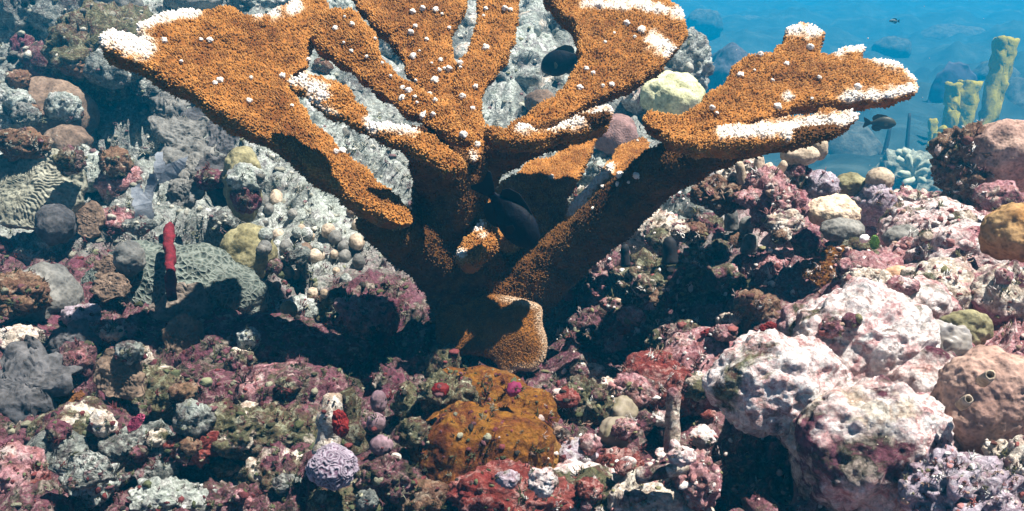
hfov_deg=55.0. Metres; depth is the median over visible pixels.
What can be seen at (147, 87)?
reef stone
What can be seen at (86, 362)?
reef rock
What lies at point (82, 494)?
reef rock
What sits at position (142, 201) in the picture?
grey leaf
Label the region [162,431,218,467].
reef rock
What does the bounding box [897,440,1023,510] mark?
reef rock
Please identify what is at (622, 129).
stony coral
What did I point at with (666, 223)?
reef rock
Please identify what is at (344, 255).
knob coral
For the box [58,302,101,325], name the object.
pink crust
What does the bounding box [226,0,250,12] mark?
reef boulder
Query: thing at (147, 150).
reef stone
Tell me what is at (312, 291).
knob coral
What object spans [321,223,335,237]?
knob coral
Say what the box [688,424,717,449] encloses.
reef stone
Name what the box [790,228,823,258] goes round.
reef rock
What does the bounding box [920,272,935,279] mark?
reef stone
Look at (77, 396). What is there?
orange sponge
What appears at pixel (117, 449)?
ledge coral
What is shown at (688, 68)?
coral rubble
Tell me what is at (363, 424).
reef stone
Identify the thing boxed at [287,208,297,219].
knob coral
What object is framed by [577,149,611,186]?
reef boulder
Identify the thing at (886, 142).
sea rod
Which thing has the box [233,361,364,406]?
reef rock
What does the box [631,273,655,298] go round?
reef stone
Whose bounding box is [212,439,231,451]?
reef stone
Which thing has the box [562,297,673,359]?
reef rock
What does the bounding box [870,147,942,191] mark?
teal mound
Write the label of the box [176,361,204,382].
reef stone
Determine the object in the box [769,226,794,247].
reef stone
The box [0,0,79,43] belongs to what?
reef boulder
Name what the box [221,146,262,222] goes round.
lobed coral
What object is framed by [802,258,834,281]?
rust plate
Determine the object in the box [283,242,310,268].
reef stone
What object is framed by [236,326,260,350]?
reef rock
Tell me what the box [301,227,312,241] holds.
knob coral
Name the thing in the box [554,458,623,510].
reef rock
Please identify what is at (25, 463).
reef rock
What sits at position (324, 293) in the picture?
knob coral
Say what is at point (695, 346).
reef rock
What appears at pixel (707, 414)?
reef stone
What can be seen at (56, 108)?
reef stone
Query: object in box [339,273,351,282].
knob coral
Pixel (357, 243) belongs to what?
knob coral
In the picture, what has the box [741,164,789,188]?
reef rock
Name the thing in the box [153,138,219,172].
sheet coral
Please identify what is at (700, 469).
reef rock
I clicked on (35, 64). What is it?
reef boulder
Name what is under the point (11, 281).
reef rock
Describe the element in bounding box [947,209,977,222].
reef rock
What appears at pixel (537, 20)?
stony coral
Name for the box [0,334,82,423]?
rock
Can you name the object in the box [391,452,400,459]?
pale tube
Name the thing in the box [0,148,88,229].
grooved coral
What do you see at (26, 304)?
reef stone
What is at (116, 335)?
reef rock
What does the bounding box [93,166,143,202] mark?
reef rock
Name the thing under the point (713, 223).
reef rock
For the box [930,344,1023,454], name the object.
star coral
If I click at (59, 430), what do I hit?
reef stone
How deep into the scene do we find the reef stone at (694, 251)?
1.61 m
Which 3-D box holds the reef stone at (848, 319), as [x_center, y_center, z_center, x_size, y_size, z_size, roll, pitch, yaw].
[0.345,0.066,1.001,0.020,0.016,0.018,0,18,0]
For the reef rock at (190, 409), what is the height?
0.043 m
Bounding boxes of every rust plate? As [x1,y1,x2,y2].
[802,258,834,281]
[815,273,834,287]
[820,245,845,264]
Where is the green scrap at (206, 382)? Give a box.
[199,377,212,386]
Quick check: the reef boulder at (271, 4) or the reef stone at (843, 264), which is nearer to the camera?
the reef stone at (843, 264)
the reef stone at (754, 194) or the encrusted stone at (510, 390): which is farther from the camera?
the reef stone at (754, 194)
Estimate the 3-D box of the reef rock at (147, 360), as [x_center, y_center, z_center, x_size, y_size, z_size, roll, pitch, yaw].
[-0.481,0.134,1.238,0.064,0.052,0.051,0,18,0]
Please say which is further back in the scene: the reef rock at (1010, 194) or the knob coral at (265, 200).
the knob coral at (265, 200)
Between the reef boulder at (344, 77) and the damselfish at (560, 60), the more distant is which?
the reef boulder at (344, 77)
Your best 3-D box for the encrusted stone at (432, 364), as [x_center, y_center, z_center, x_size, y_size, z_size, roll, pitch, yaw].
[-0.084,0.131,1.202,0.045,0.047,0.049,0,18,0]
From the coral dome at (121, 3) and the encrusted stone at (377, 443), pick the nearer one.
the encrusted stone at (377, 443)
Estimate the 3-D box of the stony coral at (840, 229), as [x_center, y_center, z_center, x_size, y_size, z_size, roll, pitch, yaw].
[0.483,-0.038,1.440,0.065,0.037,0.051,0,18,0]
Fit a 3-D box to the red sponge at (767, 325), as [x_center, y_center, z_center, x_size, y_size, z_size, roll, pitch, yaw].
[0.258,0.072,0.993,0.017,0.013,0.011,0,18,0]
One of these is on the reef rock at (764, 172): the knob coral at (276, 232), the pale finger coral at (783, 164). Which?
the pale finger coral at (783, 164)
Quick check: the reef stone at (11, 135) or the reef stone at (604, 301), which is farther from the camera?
the reef stone at (11, 135)
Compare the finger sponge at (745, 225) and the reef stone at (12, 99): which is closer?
the finger sponge at (745, 225)
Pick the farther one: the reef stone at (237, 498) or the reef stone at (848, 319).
the reef stone at (848, 319)
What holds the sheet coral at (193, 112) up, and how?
on the reef floor
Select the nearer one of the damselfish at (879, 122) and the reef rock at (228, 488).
the reef rock at (228, 488)
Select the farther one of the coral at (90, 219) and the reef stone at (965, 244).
the coral at (90, 219)
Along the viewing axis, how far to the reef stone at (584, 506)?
0.93 m
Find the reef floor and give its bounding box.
[0,0,1023,510]
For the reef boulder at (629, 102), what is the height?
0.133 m
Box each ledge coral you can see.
[48,450,116,489]
[98,418,185,489]
[182,456,245,485]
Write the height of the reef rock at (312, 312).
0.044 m
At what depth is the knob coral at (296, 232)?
1.74 m
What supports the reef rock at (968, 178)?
on the reef floor
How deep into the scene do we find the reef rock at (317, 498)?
0.90 m
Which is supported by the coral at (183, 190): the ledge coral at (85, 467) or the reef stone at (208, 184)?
the reef stone at (208, 184)
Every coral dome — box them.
[77,0,143,6]
[705,42,747,92]
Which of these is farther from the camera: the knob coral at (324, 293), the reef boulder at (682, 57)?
the reef boulder at (682, 57)
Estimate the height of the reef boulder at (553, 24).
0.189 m
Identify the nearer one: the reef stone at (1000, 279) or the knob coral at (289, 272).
the reef stone at (1000, 279)
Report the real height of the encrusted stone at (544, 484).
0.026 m
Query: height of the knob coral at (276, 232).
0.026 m
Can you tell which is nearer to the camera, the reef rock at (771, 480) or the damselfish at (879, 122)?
the reef rock at (771, 480)
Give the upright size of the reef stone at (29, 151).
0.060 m
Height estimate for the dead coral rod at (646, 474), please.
0.026 m
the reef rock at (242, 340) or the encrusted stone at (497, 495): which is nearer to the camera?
the encrusted stone at (497, 495)
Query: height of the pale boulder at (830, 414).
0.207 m
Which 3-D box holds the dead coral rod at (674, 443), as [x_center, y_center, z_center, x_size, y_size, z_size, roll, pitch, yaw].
[0.146,0.174,0.877,0.013,0.024,0.015,0,18,0]
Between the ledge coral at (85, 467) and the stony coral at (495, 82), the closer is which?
the ledge coral at (85, 467)
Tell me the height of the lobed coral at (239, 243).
0.107 m
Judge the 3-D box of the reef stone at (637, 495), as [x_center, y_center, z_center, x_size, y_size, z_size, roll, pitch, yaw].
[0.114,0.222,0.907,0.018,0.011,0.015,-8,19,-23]
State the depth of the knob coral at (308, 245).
1.71 m
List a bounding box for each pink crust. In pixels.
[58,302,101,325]
[88,318,141,353]
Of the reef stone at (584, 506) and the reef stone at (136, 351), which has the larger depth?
the reef stone at (136, 351)
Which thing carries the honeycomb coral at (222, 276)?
on the reef floor
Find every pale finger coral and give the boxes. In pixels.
[735,161,745,184]
[753,157,764,168]
[777,160,787,172]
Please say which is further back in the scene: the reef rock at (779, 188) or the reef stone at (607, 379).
the reef rock at (779, 188)
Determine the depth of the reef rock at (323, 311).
1.41 m
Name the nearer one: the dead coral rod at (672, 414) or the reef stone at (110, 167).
the dead coral rod at (672, 414)
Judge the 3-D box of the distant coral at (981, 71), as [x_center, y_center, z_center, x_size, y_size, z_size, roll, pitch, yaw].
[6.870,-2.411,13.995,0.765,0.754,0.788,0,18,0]
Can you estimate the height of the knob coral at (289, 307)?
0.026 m
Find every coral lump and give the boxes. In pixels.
[8,261,84,322]
[113,240,145,276]
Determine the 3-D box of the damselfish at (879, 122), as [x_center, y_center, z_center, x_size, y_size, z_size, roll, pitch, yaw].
[1.196,-0.431,3.200,0.103,0.057,0.032,0,18,0]
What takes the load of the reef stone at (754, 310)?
on the reef floor
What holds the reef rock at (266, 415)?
on the reef floor
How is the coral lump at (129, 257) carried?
on the honeycomb coral at (222, 276)
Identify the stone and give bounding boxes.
[0,126,53,161]
[0,128,16,144]
[0,237,14,254]
[3,88,36,108]
[5,69,31,88]
[9,32,34,50]
[11,101,42,127]
[12,295,32,310]
[31,103,44,116]
[43,91,83,122]
[44,418,72,443]
[59,61,84,78]
[83,50,133,89]
[98,145,134,177]
[114,340,144,366]
[121,215,157,235]
[125,401,150,418]
[128,445,148,462]
[133,78,161,106]
[139,144,151,157]
[143,428,170,447]
[168,381,201,401]
[174,447,189,462]
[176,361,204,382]
[179,436,201,455]
[188,472,201,482]
[193,166,223,191]
[210,457,240,477]
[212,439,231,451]
[226,162,268,191]
[229,188,261,213]
[232,488,246,502]
[265,258,282,274]
[271,151,289,163]
[272,473,301,496]
[275,373,302,394]
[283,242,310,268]
[308,70,337,81]
[311,57,333,74]
[354,488,379,510]
[358,498,382,510]
[360,419,377,435]
[366,412,385,432]
[369,435,392,455]
[370,390,386,412]
[393,381,422,421]
[394,416,430,448]
[416,367,478,412]
[425,344,460,377]
[431,382,448,396]
[445,458,577,510]
[494,469,519,488]
[506,381,521,396]
[528,467,558,497]
[554,386,580,407]
[567,185,583,207]
[569,360,589,375]
[575,477,603,502]
[579,433,601,455]
[580,499,591,510]
[587,362,606,383]
[590,388,606,401]
[599,297,616,311]
[600,376,614,394]
[611,417,639,440]
[613,460,632,473]
[615,306,645,327]
[617,489,630,507]
[629,488,646,502]
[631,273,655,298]
[635,408,656,433]
[636,286,658,305]
[645,226,671,248]
[651,406,665,427]
[655,447,667,459]
[667,445,696,467]
[670,223,690,238]
[672,301,689,313]
[680,245,708,265]
[684,371,706,400]
[686,221,707,241]
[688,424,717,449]
[699,409,716,418]
[706,238,731,258]
[709,323,737,341]
[715,312,740,326]
[725,231,745,247]
[733,186,763,209]
[735,289,752,305]
[745,288,766,314]
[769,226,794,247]
[771,229,787,243]
[817,316,843,338]
[835,257,855,276]
[841,312,861,327]
[885,275,920,295]
[917,229,933,242]
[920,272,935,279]
[935,319,972,356]
[958,239,973,250]
[994,268,1013,284]
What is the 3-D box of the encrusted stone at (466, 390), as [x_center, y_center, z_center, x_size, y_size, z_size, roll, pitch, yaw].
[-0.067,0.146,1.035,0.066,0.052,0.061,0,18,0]
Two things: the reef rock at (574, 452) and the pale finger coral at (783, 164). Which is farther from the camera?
the pale finger coral at (783, 164)
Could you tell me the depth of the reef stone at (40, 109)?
2.15 m
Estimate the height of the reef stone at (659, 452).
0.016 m
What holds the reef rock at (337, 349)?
on the reef floor
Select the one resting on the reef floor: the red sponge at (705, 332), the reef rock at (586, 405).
the reef rock at (586, 405)
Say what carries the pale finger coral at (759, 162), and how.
on the reef rock at (764, 172)
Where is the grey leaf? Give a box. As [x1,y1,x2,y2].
[131,151,187,239]
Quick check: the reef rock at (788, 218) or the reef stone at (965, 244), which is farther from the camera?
the reef rock at (788, 218)
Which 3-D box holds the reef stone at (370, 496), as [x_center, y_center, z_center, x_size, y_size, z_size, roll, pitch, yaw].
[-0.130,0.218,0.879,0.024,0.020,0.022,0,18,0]
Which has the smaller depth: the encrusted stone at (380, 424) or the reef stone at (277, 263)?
the encrusted stone at (380, 424)
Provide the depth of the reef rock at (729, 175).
1.57 m
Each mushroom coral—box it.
[780,146,819,189]
[851,167,897,227]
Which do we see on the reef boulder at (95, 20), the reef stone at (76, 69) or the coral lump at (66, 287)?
the reef stone at (76, 69)
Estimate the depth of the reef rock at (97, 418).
1.02 m
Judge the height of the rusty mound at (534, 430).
0.140 m
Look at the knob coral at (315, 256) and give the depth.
1.69 m
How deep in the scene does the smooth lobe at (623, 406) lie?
1.10 m
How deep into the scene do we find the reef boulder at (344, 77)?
2.52 m
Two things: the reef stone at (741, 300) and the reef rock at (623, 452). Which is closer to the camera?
the reef rock at (623, 452)
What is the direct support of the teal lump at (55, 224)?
on the reef floor
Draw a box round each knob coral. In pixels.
[25,430,93,464]
[256,244,265,254]
[257,213,264,218]
[258,227,272,241]
[258,240,271,255]
[261,195,268,205]
[263,203,273,214]
[269,189,282,196]
[269,192,281,204]
[271,281,280,290]
[272,228,282,239]
[273,239,280,246]
[279,239,291,252]
[280,300,297,316]
[283,266,294,278]
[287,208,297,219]
[292,227,301,237]
[292,269,300,279]
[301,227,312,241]
[301,242,311,249]
[307,287,319,295]
[309,214,320,223]
[309,248,321,263]
[312,242,323,252]
[320,289,328,298]
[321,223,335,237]
[328,230,341,245]
[330,249,337,258]
[332,267,339,274]
[337,240,349,250]
[338,249,351,262]
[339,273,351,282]
[346,209,356,217]
[349,233,364,249]
[351,218,357,230]
[352,237,363,249]
[352,254,364,268]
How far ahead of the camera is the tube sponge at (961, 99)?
9.59 m
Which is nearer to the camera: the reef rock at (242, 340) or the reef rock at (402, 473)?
the reef rock at (402, 473)
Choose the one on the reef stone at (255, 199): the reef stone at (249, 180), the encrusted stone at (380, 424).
the reef stone at (249, 180)
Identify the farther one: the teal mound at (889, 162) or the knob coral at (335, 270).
the teal mound at (889, 162)
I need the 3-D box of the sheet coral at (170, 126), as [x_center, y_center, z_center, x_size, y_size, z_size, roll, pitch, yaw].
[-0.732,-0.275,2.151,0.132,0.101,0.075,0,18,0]
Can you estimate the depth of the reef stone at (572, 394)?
1.07 m
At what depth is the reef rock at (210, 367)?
1.15 m
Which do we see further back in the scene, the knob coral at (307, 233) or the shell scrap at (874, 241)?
the knob coral at (307, 233)
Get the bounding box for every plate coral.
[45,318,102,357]
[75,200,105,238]
[89,272,131,302]
[92,254,124,278]
[93,348,145,399]
[148,282,214,320]
[161,313,204,356]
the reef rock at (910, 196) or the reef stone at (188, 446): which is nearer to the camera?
the reef stone at (188, 446)
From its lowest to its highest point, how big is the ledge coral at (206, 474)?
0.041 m
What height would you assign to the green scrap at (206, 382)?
0.012 m
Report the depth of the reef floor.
1.86 m
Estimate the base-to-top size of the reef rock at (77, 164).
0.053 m
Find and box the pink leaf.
[127,413,144,430]
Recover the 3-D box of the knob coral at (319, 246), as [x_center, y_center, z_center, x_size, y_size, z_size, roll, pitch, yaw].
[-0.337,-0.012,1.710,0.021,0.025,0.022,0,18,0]
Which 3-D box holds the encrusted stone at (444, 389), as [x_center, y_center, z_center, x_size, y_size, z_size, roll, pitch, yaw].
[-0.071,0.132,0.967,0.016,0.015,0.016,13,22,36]
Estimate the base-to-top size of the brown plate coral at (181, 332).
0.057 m
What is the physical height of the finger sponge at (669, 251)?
0.046 m
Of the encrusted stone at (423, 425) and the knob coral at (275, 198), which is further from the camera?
the knob coral at (275, 198)
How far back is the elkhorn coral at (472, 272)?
1.22 m
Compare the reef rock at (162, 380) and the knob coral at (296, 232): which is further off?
the knob coral at (296, 232)
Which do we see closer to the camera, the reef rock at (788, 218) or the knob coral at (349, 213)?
the reef rock at (788, 218)
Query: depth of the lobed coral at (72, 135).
2.09 m
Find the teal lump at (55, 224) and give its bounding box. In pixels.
[34,204,76,245]
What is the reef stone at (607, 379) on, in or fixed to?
on the reef floor
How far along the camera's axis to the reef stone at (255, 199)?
1.69 m
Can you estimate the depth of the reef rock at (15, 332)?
1.25 m
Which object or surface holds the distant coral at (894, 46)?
on the reef floor
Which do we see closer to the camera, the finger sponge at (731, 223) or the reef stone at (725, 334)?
the reef stone at (725, 334)
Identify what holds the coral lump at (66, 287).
on the reef floor
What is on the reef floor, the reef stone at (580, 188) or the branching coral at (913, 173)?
the reef stone at (580, 188)
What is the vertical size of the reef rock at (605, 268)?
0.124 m
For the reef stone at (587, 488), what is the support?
on the reef rock at (605, 475)
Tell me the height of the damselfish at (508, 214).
0.086 m
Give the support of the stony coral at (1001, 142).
on the reef rock at (968, 178)
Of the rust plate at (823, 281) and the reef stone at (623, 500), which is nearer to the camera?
the reef stone at (623, 500)
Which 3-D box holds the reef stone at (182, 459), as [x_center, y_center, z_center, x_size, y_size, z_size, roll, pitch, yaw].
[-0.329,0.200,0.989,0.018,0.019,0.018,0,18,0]
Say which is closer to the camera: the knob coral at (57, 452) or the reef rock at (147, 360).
the knob coral at (57, 452)
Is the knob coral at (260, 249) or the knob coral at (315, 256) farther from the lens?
the knob coral at (315, 256)
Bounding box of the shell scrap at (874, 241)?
[859,234,879,249]
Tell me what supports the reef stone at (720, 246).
on the reef floor
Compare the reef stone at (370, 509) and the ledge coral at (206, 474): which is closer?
the reef stone at (370, 509)
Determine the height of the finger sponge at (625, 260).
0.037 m
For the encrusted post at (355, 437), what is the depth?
0.94 m
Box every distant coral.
[685,8,723,38]
[743,15,759,19]
[828,121,882,155]
[871,36,911,57]
[920,24,985,39]
[971,60,1020,80]
[1005,77,1023,108]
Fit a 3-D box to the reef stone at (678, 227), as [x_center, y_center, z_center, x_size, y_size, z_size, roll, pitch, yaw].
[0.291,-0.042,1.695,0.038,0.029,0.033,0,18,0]
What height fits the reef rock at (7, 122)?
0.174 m
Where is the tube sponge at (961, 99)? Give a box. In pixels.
[924,35,1019,151]
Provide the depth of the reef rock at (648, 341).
1.30 m
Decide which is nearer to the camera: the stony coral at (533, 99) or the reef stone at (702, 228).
the reef stone at (702, 228)
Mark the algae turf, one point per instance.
(486, 391)
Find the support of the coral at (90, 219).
on the reef floor
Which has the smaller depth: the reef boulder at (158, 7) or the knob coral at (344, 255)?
the knob coral at (344, 255)
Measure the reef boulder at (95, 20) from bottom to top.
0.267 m
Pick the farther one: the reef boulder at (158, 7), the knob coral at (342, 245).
the reef boulder at (158, 7)
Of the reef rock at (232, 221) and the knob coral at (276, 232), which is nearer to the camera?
the knob coral at (276, 232)
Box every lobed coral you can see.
[23,76,99,134]
[43,124,93,149]
[219,223,277,278]
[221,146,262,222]
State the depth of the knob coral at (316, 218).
1.79 m
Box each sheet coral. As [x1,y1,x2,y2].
[147,105,208,144]
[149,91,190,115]
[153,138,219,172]
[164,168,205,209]
[180,102,212,133]
[195,153,226,206]
[205,124,239,154]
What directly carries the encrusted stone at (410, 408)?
on the reef floor
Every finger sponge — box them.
[620,244,630,266]
[661,236,678,264]
[724,210,738,231]
[737,216,753,234]
[740,234,757,254]
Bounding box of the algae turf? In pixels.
[0,113,1023,510]
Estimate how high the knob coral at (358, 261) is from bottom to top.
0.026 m
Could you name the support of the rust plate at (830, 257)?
on the reef floor
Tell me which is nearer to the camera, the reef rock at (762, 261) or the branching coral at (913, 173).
the reef rock at (762, 261)
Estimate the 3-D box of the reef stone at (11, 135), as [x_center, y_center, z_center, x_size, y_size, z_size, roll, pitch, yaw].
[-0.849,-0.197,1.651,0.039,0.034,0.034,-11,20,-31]
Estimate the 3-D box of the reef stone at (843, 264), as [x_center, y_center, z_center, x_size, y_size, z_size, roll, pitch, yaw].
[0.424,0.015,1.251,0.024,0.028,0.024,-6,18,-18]
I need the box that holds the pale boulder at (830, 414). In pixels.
[701,275,961,510]
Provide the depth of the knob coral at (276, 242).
1.73 m
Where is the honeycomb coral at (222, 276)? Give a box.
[80,240,271,314]
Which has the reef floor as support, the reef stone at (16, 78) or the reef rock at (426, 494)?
the reef rock at (426, 494)
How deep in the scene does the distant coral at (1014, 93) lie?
12.12 m
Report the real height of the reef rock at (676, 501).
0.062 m
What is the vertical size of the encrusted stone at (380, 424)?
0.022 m
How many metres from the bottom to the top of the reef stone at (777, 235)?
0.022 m
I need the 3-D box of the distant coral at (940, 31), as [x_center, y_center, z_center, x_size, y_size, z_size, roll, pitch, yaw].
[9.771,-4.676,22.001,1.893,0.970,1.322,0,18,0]
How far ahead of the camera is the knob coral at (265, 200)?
1.96 m
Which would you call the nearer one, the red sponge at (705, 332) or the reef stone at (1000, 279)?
the reef stone at (1000, 279)
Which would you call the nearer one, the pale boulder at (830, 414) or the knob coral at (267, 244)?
the pale boulder at (830, 414)
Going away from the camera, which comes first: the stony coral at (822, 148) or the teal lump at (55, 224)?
the teal lump at (55, 224)
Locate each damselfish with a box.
[471,171,539,249]
[541,45,577,75]
[863,114,895,130]
[889,18,899,23]
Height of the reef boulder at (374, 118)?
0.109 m
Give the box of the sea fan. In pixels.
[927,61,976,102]
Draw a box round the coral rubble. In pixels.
[0,0,1023,510]
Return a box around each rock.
[0,70,22,128]
[0,230,63,265]
[0,268,52,317]
[0,323,47,349]
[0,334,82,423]
[0,440,51,493]
[25,396,135,450]
[52,144,86,176]
[58,455,120,509]
[59,341,98,377]
[80,149,100,192]
[87,409,117,437]
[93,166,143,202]
[99,324,123,341]
[101,205,134,235]
[109,344,153,366]
[110,364,185,423]
[126,476,217,510]
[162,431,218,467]
[171,398,216,437]
[174,311,371,376]
[192,355,267,403]
[203,478,254,510]
[206,397,262,456]
[208,206,244,236]
[220,400,321,461]
[223,347,258,370]
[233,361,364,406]
[235,441,302,495]
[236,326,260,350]
[275,294,318,317]
[307,479,387,510]
[309,285,346,324]
[327,294,394,339]
[355,453,416,503]
[393,478,448,510]
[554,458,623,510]
[557,374,613,425]
[559,437,598,462]
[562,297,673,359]
[571,244,633,307]
[594,446,644,471]
[604,247,688,306]
[606,469,714,510]
[612,371,658,409]
[619,350,698,419]
[621,207,692,256]
[642,316,699,349]
[658,263,757,312]
[662,326,734,416]
[667,448,722,510]
[684,212,724,246]
[687,174,747,216]
[714,158,754,181]
[714,434,793,510]
[727,285,781,332]
[738,252,790,285]
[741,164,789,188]
[749,178,809,233]
[764,209,806,231]
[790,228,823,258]
[803,169,840,198]
[840,237,880,254]
[840,267,891,287]
[876,196,985,246]
[893,185,940,203]
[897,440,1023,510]
[900,257,976,309]
[903,218,1023,265]
[926,120,992,211]
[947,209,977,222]
[971,259,1023,326]
[972,180,1023,211]
[981,435,1023,502]
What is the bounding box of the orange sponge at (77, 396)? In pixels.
[53,390,84,407]
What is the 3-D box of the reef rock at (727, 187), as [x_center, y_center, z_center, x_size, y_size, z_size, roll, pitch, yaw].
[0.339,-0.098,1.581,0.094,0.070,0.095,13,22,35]
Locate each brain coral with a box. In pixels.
[305,442,359,490]
[939,309,993,345]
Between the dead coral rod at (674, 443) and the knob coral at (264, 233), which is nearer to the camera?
the dead coral rod at (674, 443)
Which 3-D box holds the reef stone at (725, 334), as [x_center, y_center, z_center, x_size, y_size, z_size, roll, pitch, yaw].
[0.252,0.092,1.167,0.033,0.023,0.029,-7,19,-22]
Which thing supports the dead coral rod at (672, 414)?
on the reef floor
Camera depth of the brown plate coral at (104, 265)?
1.46 m
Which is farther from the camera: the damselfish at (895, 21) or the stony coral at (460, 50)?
the damselfish at (895, 21)
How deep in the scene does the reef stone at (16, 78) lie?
2.16 m
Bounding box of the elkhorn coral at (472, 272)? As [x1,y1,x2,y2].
[98,0,918,373]
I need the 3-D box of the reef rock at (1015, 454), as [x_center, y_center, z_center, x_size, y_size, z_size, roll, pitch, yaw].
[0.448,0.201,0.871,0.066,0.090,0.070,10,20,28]
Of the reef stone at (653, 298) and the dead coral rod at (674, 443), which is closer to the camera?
the dead coral rod at (674, 443)
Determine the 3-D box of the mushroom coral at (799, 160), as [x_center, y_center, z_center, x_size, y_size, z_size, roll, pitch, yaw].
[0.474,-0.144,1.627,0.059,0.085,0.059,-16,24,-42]
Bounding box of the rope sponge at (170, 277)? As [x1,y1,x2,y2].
[162,222,177,301]
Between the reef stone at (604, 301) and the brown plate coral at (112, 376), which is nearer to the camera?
the brown plate coral at (112, 376)
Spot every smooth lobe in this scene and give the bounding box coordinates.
[598,416,632,447]
[610,395,638,418]
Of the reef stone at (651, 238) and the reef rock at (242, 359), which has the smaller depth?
the reef rock at (242, 359)
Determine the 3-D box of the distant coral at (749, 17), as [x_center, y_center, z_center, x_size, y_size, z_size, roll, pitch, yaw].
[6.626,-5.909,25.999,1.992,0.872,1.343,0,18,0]
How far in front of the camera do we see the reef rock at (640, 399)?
1.12 m
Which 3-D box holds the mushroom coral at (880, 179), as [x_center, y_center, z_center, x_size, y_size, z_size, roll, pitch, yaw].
[0.636,-0.102,1.725,0.075,0.105,0.074,-14,22,-38]
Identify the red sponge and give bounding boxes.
[332,409,349,437]
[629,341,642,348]
[700,328,711,337]
[759,321,776,331]
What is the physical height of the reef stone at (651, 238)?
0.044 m
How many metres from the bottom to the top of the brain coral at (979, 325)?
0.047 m
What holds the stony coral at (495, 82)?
on the reef boulder at (524, 54)
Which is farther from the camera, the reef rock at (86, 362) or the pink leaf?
the reef rock at (86, 362)
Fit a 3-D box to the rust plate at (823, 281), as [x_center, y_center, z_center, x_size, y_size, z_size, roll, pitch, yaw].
[0.432,0.040,1.322,0.049,0.030,0.028,0,18,0]
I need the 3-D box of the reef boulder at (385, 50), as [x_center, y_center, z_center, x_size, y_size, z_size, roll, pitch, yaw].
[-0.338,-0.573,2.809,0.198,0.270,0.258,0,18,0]
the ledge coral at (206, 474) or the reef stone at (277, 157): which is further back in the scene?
the reef stone at (277, 157)
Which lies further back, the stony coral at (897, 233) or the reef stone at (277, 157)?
the reef stone at (277, 157)
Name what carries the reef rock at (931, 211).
on the reef floor
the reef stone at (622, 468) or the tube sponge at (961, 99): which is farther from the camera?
the tube sponge at (961, 99)
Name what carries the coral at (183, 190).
on the reef floor
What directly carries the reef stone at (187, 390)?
on the reef rock at (162, 380)
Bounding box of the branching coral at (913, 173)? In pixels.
[895,148,930,185]
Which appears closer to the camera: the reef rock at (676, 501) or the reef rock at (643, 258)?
the reef rock at (676, 501)
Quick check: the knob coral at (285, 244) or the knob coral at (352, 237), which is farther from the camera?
the knob coral at (352, 237)
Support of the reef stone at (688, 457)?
on the reef floor
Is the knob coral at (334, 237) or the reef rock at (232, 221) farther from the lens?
the reef rock at (232, 221)
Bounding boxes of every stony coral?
[164,0,223,10]
[454,41,469,59]
[486,78,497,91]
[518,10,546,36]
[524,89,553,110]
[593,113,637,156]
[639,70,705,115]
[807,193,861,225]
[813,141,827,160]
[819,217,864,242]
[838,172,864,196]
[881,224,918,246]
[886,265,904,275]
[968,118,1023,191]
[978,202,1023,261]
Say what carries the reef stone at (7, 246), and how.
on the reef rock at (25, 240)
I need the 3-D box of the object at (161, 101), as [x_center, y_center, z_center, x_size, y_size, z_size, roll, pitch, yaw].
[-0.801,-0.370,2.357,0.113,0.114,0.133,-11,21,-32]
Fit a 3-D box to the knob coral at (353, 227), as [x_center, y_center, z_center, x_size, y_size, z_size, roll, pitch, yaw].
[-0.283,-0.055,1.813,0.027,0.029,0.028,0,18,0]
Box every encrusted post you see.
[311,393,342,454]
[339,386,368,455]
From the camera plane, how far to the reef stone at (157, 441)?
1.01 m
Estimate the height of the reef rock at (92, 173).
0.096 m
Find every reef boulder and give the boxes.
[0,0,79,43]
[0,42,22,72]
[16,40,56,78]
[40,0,153,107]
[143,0,170,13]
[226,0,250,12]
[249,0,336,8]
[337,70,368,93]
[368,114,381,122]
[378,39,402,64]
[458,7,476,27]
[458,22,569,91]
[544,11,564,35]
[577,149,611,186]
[621,85,646,119]
[664,27,714,90]
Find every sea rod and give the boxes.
[881,128,891,154]
[905,113,910,147]
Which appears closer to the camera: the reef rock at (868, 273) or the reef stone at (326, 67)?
the reef rock at (868, 273)
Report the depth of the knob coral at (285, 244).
1.70 m
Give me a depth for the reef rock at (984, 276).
1.11 m
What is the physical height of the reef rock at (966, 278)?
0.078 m
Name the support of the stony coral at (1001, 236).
on the reef floor
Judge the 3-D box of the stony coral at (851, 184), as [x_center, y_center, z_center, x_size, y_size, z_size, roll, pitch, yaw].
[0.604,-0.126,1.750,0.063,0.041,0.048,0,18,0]
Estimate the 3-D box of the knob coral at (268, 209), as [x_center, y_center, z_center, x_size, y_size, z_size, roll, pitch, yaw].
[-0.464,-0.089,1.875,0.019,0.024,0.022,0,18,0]
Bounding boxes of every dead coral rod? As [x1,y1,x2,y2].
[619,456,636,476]
[635,463,689,483]
[663,387,681,452]
[668,439,680,463]
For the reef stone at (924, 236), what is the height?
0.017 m
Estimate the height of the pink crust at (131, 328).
0.051 m
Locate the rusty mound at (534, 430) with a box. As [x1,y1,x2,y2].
[406,365,560,505]
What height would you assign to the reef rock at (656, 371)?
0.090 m
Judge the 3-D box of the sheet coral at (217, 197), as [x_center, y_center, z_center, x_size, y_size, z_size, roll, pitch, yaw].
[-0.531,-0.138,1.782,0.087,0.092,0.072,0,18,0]
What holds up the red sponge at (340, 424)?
on the reef floor

